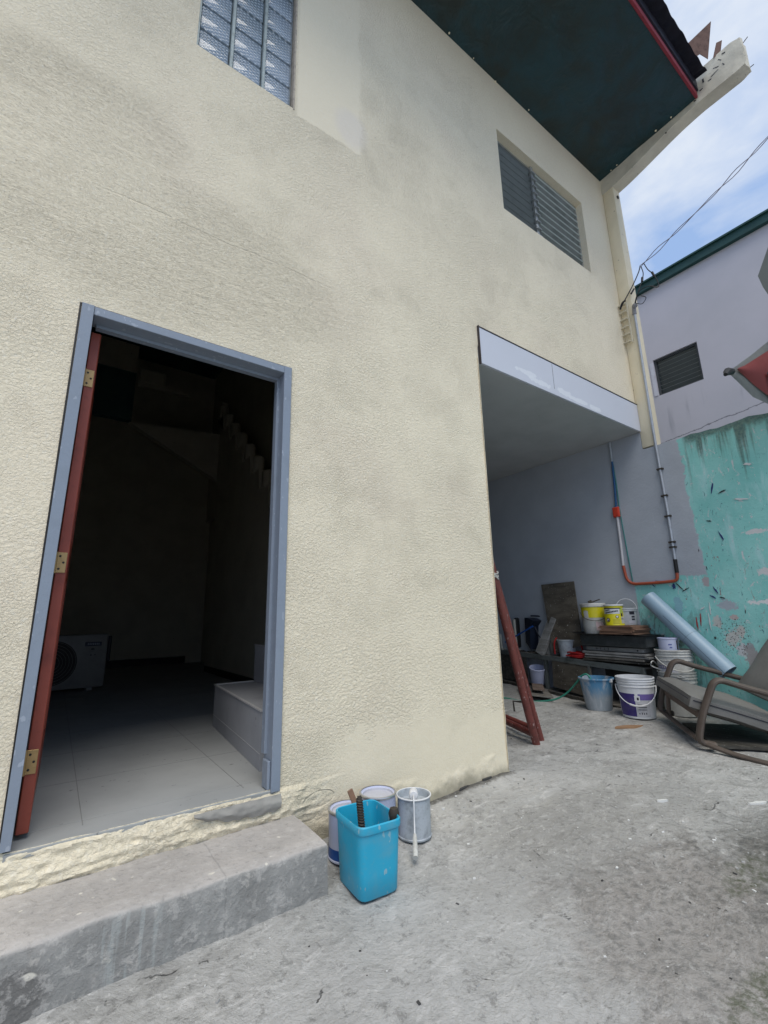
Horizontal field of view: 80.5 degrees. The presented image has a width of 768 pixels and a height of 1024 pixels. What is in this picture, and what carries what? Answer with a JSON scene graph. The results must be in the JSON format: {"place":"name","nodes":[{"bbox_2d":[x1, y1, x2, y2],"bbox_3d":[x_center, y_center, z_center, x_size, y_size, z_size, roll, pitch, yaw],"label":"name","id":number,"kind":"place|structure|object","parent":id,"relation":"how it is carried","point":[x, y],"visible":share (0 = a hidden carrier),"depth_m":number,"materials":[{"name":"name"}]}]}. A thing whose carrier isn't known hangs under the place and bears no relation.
{"place":"outdoors","nodes":[
{"label":"outdoors","id":0,"kind":"place"},
{"bbox_2d":[21,683,767,1023],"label":"ground","id":1,"kind":"structure","parent":0,"point":[531,947],"depth_m":1.54,"materials":[{"name":"grey concrete"}]},
{"bbox_2d":[0,815,327,1023],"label":"doorstep","id":2,"kind":"object","parent":1,"relation":"on","point":[65,941],"visible":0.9,"depth_m":1.44,"materials":[{"name":"grey concrete"}]},
{"bbox_2d":[328,799,351,864],"bbox_3d":[-0.157,1.389,1.976,0.177,0.187,0.177,8,-16,-34],"label":"paint can","id":3,"kind":"object","parent":1,"relation":"on","point":[333,851],"visible":0.37,"depth_m":1.93,"materials":[{"name":"metal"}]},
{"bbox_2d":[336,799,399,901],"bbox_3d":[-0.065,1.332,1.800,0.195,0.250,0.241,7,-15,-31],"label":"plastic bin","id":4,"kind":"object","parent":1,"relation":"on","point":[368,860],"visible":0.98,"depth_m":1.72,"materials":[{"name":"blue plastic"}]},
{"bbox_2d":[347,788,355,802],"bbox_3d":[-0.098,1.365,2.000,0.129,0.267,0.017,1,-13,-7],"label":"wood stick","id":5,"kind":"object","parent":4,"relation":"in","point":[351,794],"visible":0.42,"depth_m":2.02,"materials":[{"name":"wood"}]},
{"bbox_2d":[356,795,364,827],"bbox_3d":[-0.084,1.284,1.791,0.030,0.278,0.100,5,-14,-24],"label":"coil spring","id":6,"kind":"object","parent":4,"relation":"in","point":[360,813],"visible":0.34,"depth_m":1.82,"materials":[{"name":"metal"}]},
{"bbox_2d":[388,806,398,820],"bbox_3d":[0.027,1.273,1.808,0.070,0.180,0.042,-3,-13,9],"label":"tool handle","id":7,"kind":"object","parent":4,"relation":"in","point":[393,812],"visible":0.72,"depth_m":1.81,"materials":[{"name":"metal"}]},
{"bbox_2d":[0,0,753,898],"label":"cream house","id":8,"kind":"structure","parent":1,"relation":"on","point":[312,332],"depth_m":2.79,"materials":[{"name":"paint"}]},
{"bbox_2d":[15,332,100,835],"bbox_3d":[-1.499,0.239,2.121,0.059,1.968,0.829,8,-16,-33],"label":"door leaf","id":9,"kind":"structure","parent":8,"relation":"in","point":[31,769],"depth_m":1.78,"materials":[{"name":"brown wood"}]},
{"bbox_2d":[35,634,111,691],"bbox_3d":[-3.555,1.688,5.075,0.820,0.600,0.309,8,-16,-34],"label":"outdoor condenser","id":10,"kind":"object","parent":8,"relation":"on","point":[81,660],"visible":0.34,"depth_m":5.04,"materials":[{"name":"metal"}]},
{"bbox_2d":[197,0,297,109],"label":"block window","id":11,"kind":"structure","parent":8,"relation":"in","point":[257,39],"depth_m":2.83,"materials":[{"name":"glass"}]},
{"bbox_2d":[497,141,583,266],"bbox_3d":[1.612,-3.112,4.692,1.418,0.925,0.109,8,-16,-34],"label":"louvre window","id":12,"kind":"structure","parent":8,"relation":"in","point":[526,195],"depth_m":4.66,"materials":[{"name":"metal"}]},
{"bbox_2d":[618,302,633,344],"bbox_3d":[2.683,-2.085,5.086,0.077,0.541,0.143,8,-16,-34],"label":"service rack","id":13,"kind":"object","parent":8,"relation":"attached to","point":[626,326],"visible":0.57,"depth_m":5.05,"materials":[{"name":"beige metal"}]},
{"bbox_2d":[619,264,658,309],"bbox_3d":[2.828,-2.517,5.048,0.177,0.556,0.416,8,-16,-34],"label":"wire splice","id":14,"kind":"object","parent":13,"relation":"attached to","point":[642,277],"visible":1,"depth_m":5.02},
{"bbox_2d":[640,136,767,266],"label":"service drop","id":15,"kind":"object","parent":14,"relation":"attached to","point":[765,140],"visible":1,"depth_m":4.82,"materials":[{"name":"grey metal"}]},
{"bbox_2d":[622,303,678,584],"bbox_3d":[2.655,-0.762,4.877,0.078,3.051,0.577,8,-16,-34],"label":"service conduit","id":16,"kind":"object","parent":8,"relation":"attached to","point":[659,469],"visible":1,"depth_m":4.63,"materials":[{"name":"grey plastic"}]},
{"bbox_2d":[359,785,396,808],"bbox_3d":[-0.027,1.410,2.118,0.177,0.192,0.177,8,-16,-34],"label":"paint can","id":17,"kind":"object","parent":1,"relation":"on","point":[384,795],"visible":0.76,"depth_m":2.14,"materials":[{"name":"metal"}]},
{"bbox_2d":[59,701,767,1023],"bbox_3d":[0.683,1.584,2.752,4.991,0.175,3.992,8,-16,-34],"label":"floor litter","id":18,"kind":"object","parent":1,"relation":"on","point":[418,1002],"visible":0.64,"depth_m":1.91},
{"bbox_2d":[396,787,431,842],"bbox_3d":[0.142,1.425,2.141,0.167,0.175,0.167,8,-16,-34],"label":"paint can","id":19,"kind":"object","parent":1,"relation":"on","point":[423,832],"visible":0.88,"depth_m":2.08,"materials":[{"name":"metal"}]},
{"bbox_2d":[409,787,417,859],"bbox_3d":[0.136,1.385,2.030,0.042,0.200,0.246,-2,-13,3],"label":"paint roller","id":20,"kind":"object","parent":19,"relation":"attached to","point":[413,793],"visible":0.98,"depth_m":2.04,"materials":[{"name":"white plastic"}]},
{"bbox_2d":[494,566,539,744],"bbox_3d":[0.824,0.969,3.701,0.529,1.641,1.119,2,-13,-13],"label":"scaffold frame","id":21,"kind":"object","parent":1,"relation":"on","point":[531,731],"visible":0.47,"depth_m":3.32,"materials":[{"name":"red paint"}]},
{"bbox_2d":[493,559,543,740],"bbox_3d":[0.862,0.997,3.779,0.584,1.621,1.131,2,-13,-14],"label":"scaffold frame","id":22,"kind":"object","parent":1,"relation":"on","point":[537,723],"visible":0.18,"depth_m":3.41,"materials":[{"name":"red paint"}]},
{"bbox_2d":[529,686,553,697],"bbox_3d":[1.671,1.985,5.022,0.300,0.042,0.620,-4,-13,11],"label":"wood scrap","id":23,"kind":"object","parent":1,"relation":"on","point":[545,693],"visible":0.64,"depth_m":4.87,"materials":[{"name":"brown wood"}]},
{"bbox_2d":[529,664,544,684],"bbox_3d":[1.816,1.928,5.361,0.190,0.190,0.190,-7,5,-37],"label":"lilac tub","id":24,"kind":"object","parent":23,"relation":"on","point":[537,673],"visible":0.81,"depth_m":5.30,"materials":[{"name":"purple plastic"}]},
{"bbox_2d":[532,683,544,690],"bbox_3d":[1.714,1.947,5.052,0.120,0.016,0.440,-5,-14,16],"label":"wood scrap","id":25,"kind":"object","parent":23,"relation":"on","point":[536,686],"visible":1,"depth_m":5.01,"materials":[{"name":"brown wood"}]},
{"bbox_2d":[504,673,590,701],"bbox_3d":[1.129,1.825,4.699,1.909,0.318,0.507,-2,-13,4],"label":"garden hose","id":26,"kind":"object","parent":1,"relation":"on","point":[571,688],"visible":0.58,"depth_m":4.61,"materials":[{"name":"green rubber"}]},
{"bbox_2d":[500,649,663,707],"bbox_3d":[2.055,1.861,5.114,0.310,0.521,2.000,6,-15,-27],"label":"workbench","id":27,"kind":"object","parent":1,"relation":"on","point":[567,671],"visible":0.42,"depth_m":4.94,"materials":[{"name":"brown metal"}]},
{"bbox_2d":[499,634,505,649],"bbox_3d":[1.592,1.714,5.980,0.032,0.210,0.272,-11,-16,37],"label":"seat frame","id":28,"kind":"object","parent":27,"relation":"on","point":[501,644],"visible":0.52,"depth_m":5.88,"materials":[{"name":"grey metal"}]},
{"bbox_2d":[513,618,520,649],"bbox_3d":[1.724,1.563,5.798,0.044,0.416,0.272,-11,-16,37],"label":"seat frame","id":29,"kind":"object","parent":27,"relation":"on","point":[516,624],"visible":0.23,"depth_m":5.73,"materials":[{"name":"black metal"}]},
{"bbox_2d":[505,626,532,642],"bbox_3d":[1.656,1.505,5.579,0.017,0.215,0.478,6,-15,-30],"label":"blue rod","id":30,"kind":"object","parent":29,"relation":"attached to","point":[522,632],"visible":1,"depth_m":5.52,"materials":[{"name":"blue plastic"}]},
{"bbox_2d":[519,650,538,653],"bbox_3d":[1.808,1.733,5.673,0.233,0.040,0.677,5,-14,-24],"label":"bench rubble","id":31,"kind":"object","parent":27,"relation":"on","point":[528,651],"visible":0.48,"depth_m":5.56,"materials":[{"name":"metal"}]},
{"bbox_2d":[524,615,541,649],"bbox_3d":[1.873,1.463,5.514,0.171,0.413,0.356,6,-15,-30],"label":"machine part","id":32,"kind":"object","parent":31,"relation":"on","point":[532,637],"visible":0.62,"depth_m":5.55,"materials":[{"name":"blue plastic"}]},
{"bbox_2d":[536,617,555,654],"bbox_3d":[1.920,1.461,5.358,0.301,0.462,0.086,-10,-16,33],"label":"plank offcut","id":33,"kind":"object","parent":27,"relation":"on","point":[543,644],"visible":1,"depth_m":5.34,"materials":[{"name":"grey wood"}]},
{"bbox_2d":[549,640,559,655],"bbox_3d":[1.988,1.577,5.286,0.120,0.175,0.120,8,-16,-34],"label":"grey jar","id":34,"kind":"object","parent":27,"relation":"on","point":[551,651],"visible":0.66,"depth_m":5.25,"materials":[{"name":"grey plastic"}]},
{"bbox_2d":[541,581,581,652],"bbox_3d":[2.052,1.218,5.261,0.142,0.800,0.535,8,-16,-34],"label":"plywood sheet","id":35,"kind":"object","parent":27,"relation":"on","point":[560,603],"visible":1,"depth_m":5.25,"materials":[{"name":"wood"}]},
{"bbox_2d":[556,639,576,656],"bbox_3d":[2.074,1.518,5.132,0.220,0.229,0.220,8,-16,-34],"label":"cement pail","id":36,"kind":"object","parent":27,"relation":"on","point":[564,646],"visible":0.6,"depth_m":5.05,"materials":[{"name":"plastic"}]},
{"bbox_2d":[554,637,584,658],"bbox_3d":[2.091,1.499,5.070,0.179,0.250,0.405,8,-16,-34],"label":"red cable","id":37,"kind":"object","parent":27,"relation":"on","point":[579,654],"visible":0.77,"depth_m":4.96,"materials":[{"name":"red plastic"}]},
{"bbox_2d":[583,658,656,664],"bbox_3d":[2.408,1.500,4.584,0.285,0.018,0.710,6,-15,-28],"label":"stacked board","id":38,"kind":"object","parent":27,"relation":"on","point":[621,661],"visible":0.5,"depth_m":4.46,"materials":[{"name":"wood"}]},
{"bbox_2d":[585,655,656,661],"bbox_3d":[2.405,1.477,4.594,0.285,0.020,0.660,6,-15,-27],"label":"stacked board","id":39,"kind":"object","parent":38,"relation":"on","point":[618,658],"visible":0.5,"depth_m":4.45,"materials":[{"name":"grey wood"}]},
{"bbox_2d":[585,653,655,659],"bbox_3d":[2.418,1.446,4.574,0.285,0.018,0.700,6,-15,-28],"label":"stacked board","id":40,"kind":"object","parent":39,"relation":"on","point":[625,656],"visible":0.48,"depth_m":4.46,"materials":[{"name":"grey wood"}]},
{"bbox_2d":[582,650,654,656],"bbox_3d":[2.404,1.428,4.605,0.285,0.020,0.700,6,-15,-27],"label":"stacked board","id":41,"kind":"object","parent":40,"relation":"on","point":[621,653],"visible":0.58,"depth_m":4.49,"materials":[{"name":"grey wood"}]},
{"bbox_2d":[587,645,654,652],"bbox_3d":[2.398,1.394,4.622,0.206,0.042,0.630,6,-15,-28],"label":"metal channel","id":42,"kind":"object","parent":41,"relation":"on","point":[623,649],"visible":0.87,"depth_m":4.51,"materials":[{"name":"metal"}]},
{"bbox_2d":[580,634,663,647],"bbox_3d":[2.408,1.309,4.625,0.280,0.105,0.750,6,-15,-27],"label":"black crate","id":43,"kind":"object","parent":42,"relation":"on","point":[634,641],"visible":0.8,"depth_m":4.47,"materials":[{"name":"black plastic"}]},
{"bbox_2d":[573,631,659,635],"bbox_3d":[2.373,1.251,4.672,0.320,0.026,0.870,6,-15,-27],"label":"plastic sheet","id":44,"kind":"object","parent":43,"relation":"on","point":[581,632],"visible":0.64,"depth_m":4.74,"materials":[{"name":"black plastic"}]},
{"bbox_2d":[579,603,605,633],"bbox_3d":[2.266,1.145,4.893,0.267,0.316,0.267,8,-16,-34],"label":"yellow pail","id":45,"kind":"object","parent":44,"relation":"on","point":[593,616],"visible":0.77,"depth_m":4.80,"materials":[{"name":"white plastic"}]},
{"bbox_2d":[599,633,649,634],"bbox_3d":[2.426,1.226,4.582,0.260,0.012,0.377,6,-15,-29],"label":"cardboard sheet","id":46,"kind":"object","parent":44,"relation":"on","point":[625,633],"visible":0.82,"depth_m":4.45,"materials":[{"name":"brown cardboard"}]},
{"bbox_2d":[599,631,648,632],"bbox_3d":[2.425,1.213,4.591,0.260,0.012,0.367,5,-14,-25],"label":"cardboard sheet","id":47,"kind":"object","parent":46,"relation":"on","point":[622,632],"visible":0.74,"depth_m":4.48,"materials":[{"name":"brown cardboard"}]},
{"bbox_2d":[599,630,649,631],"bbox_3d":[2.426,1.197,4.583,0.260,0.012,0.373,6,-15,-27],"label":"cardboard sheet","id":48,"kind":"object","parent":47,"relation":"on","point":[625,630],"visible":0.84,"depth_m":4.45,"materials":[{"name":"brown cardboard"}]},
{"bbox_2d":[601,628,650,629],"bbox_3d":[2.439,1.181,4.579,0.260,0.012,0.366,6,-15,-30],"label":"cardboard sheet","id":49,"kind":"object","parent":48,"relation":"on","point":[627,629],"visible":0.78,"depth_m":4.47,"materials":[{"name":"brown cardboard"}]},
{"bbox_2d":[598,627,648,628],"bbox_3d":[2.427,1.173,4.605,0.260,0.012,0.378,6,-15,-29],"label":"cardboard sheet","id":50,"kind":"object","parent":49,"relation":"on","point":[623,627],"visible":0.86,"depth_m":4.48,"materials":[{"name":"brown cardboard"}]},
{"bbox_2d":[599,625,648,626],"bbox_3d":[2.423,1.156,4.595,0.260,0.012,0.361,5,-14,-25],"label":"cardboard sheet","id":51,"kind":"object","parent":50,"relation":"on","point":[625,626],"visible":1,"depth_m":4.51,"materials":[{"name":"brown cardboard"}]},
{"bbox_2d":[603,604,624,625],"bbox_3d":[2.370,1.058,4.671,0.192,0.209,0.192,8,-16,-34],"label":"yellow can","id":52,"kind":"object","parent":51,"relation":"on","point":[613,613],"visible":1,"depth_m":4.60,"materials":[{"name":"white plastic"}]},
{"bbox_2d":[617,599,637,624],"bbox_3d":[2.495,1.025,4.665,0.190,0.267,0.190,8,-16,-34],"label":"white tub","id":53,"kind":"object","parent":51,"relation":"on","point":[630,616],"visible":0.71,"depth_m":4.58,"materials":[{"name":"plastic"}]},
{"bbox_2d":[578,675,613,710],"bbox_3d":[2.063,1.749,4.385,0.324,0.290,0.344,8,-16,-34],"label":"blue bucket","id":54,"kind":"object","parent":1,"relation":"on","point":[597,690],"visible":0.99,"depth_m":4.28,"materials":[{"name":"plastic"}]},
{"bbox_2d":[488,413,767,715],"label":"boundary wall","id":55,"kind":"structure","parent":1,"relation":"on","point":[554,521],"depth_m":4.60,"materials":[{"name":"grey paint"}]},
{"bbox_2d":[608,442,632,580],"bbox_3d":[2.533,-0.026,4.920,0.041,1.550,0.104,8,-16,-34],"label":"pipe","id":56,"kind":"object","parent":55,"relation":"attached to","point":[616,512],"visible":1,"depth_m":4.90,"materials":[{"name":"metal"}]},
{"bbox_2d":[615,725,642,728],"bbox_3d":[1.999,1.755,3.708,0.253,0.014,0.068,-1,-13,1],"label":"cardboard scrap","id":57,"kind":"object","parent":1,"relation":"on","point":[627,726],"visible":1,"depth_m":3.69,"materials":[{"name":"brown cardboard"}]},
{"bbox_2d":[615,674,656,718],"bbox_3d":[2.256,1.644,4.048,0.327,0.335,0.323,8,-16,-34],"label":"white pail","id":58,"kind":"object","parent":1,"relation":"on","point":[636,693],"visible":1,"depth_m":3.94,"materials":[{"name":"plastic"}]},
{"bbox_2d":[650,661,697,716],"bbox_3d":[2.675,1.591,4.125,0.312,0.458,0.324,8,-16,-34],"label":"white pail","id":59,"kind":"object","parent":1,"relation":"on","point":[676,708],"visible":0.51,"depth_m":4.00,"materials":[{"name":"plastic"}]},
{"bbox_2d":[654,648,696,672],"bbox_3d":[2.674,1.447,4.146,0.323,0.370,0.323,8,-16,-34],"label":"white pail","id":60,"kind":"object","parent":59,"relation":"in","point":[664,658],"visible":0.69,"depth_m":4.07,"materials":[{"name":"plastic"}]},
{"bbox_2d":[657,637,678,649],"bbox_3d":[2.646,1.256,4.217,0.174,0.174,0.174,8,-16,-34],"label":"tub","id":61,"kind":"object","parent":60,"relation":"in","point":[668,643],"visible":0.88,"depth_m":4.16,"materials":[{"name":"plastic"}]},
{"bbox_2d":[635,209,767,443],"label":"lavender building","id":62,"kind":"structure","parent":1,"relation":"on","point":[703,312],"depth_m":6.35,"materials":[{"name":"purple paint"}]},
{"bbox_2d":[649,343,703,396],"bbox_3d":[4.298,-2.071,6.667,0.110,0.586,0.643,8,-16,-34],"label":"window","id":63,"kind":"structure","parent":62,"relation":"in","point":[678,369],"depth_m":6.68,"materials":[{"name":"grey metal"}]},
{"bbox_2d":[758,248,767,293],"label":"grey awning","id":64,"kind":"object","parent":62,"relation":"attached to","point":[763,275],"visible":1,"depth_m":3.85,"materials":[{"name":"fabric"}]},
{"bbox_2d":[655,639,767,765],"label":"lounge chair","id":65,"kind":"object","parent":1,"relation":"on","point":[700,703],"visible":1,"depth_m":3.30,"materials":[{"name":"brown metal"}]},
{"bbox_2d":[641,592,736,677],"bbox_3d":[2.757,1.101,4.154,0.158,0.754,0.707,6,-15,-29],"label":"leaning pipe","id":66,"kind":"object","parent":65,"relation":"on","point":[703,649],"visible":0.94,"depth_m":4.08,"materials":[{"name":"blue plastic"}]},
{"bbox_2d":[682,722,767,750],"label":"dark board","id":67,"kind":"object","parent":1,"relation":"on","point":[730,736],"visible":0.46,"depth_m":3.35,"materials":[{"name":"black wood"}]},
{"bbox_2d":[619,0,767,285],"label":"sky","id":68,"kind":"structure","parent":0,"point":[702,157],"materials":[{"name":"blue"}]},
{"bbox_2d":[723,342,767,403],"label":"umbrella","id":69,"kind":"object","parent":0,"point":[749,374],"visible":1,"depth_m":3.33,"materials":[{"name":"red fabric"}]}
]}

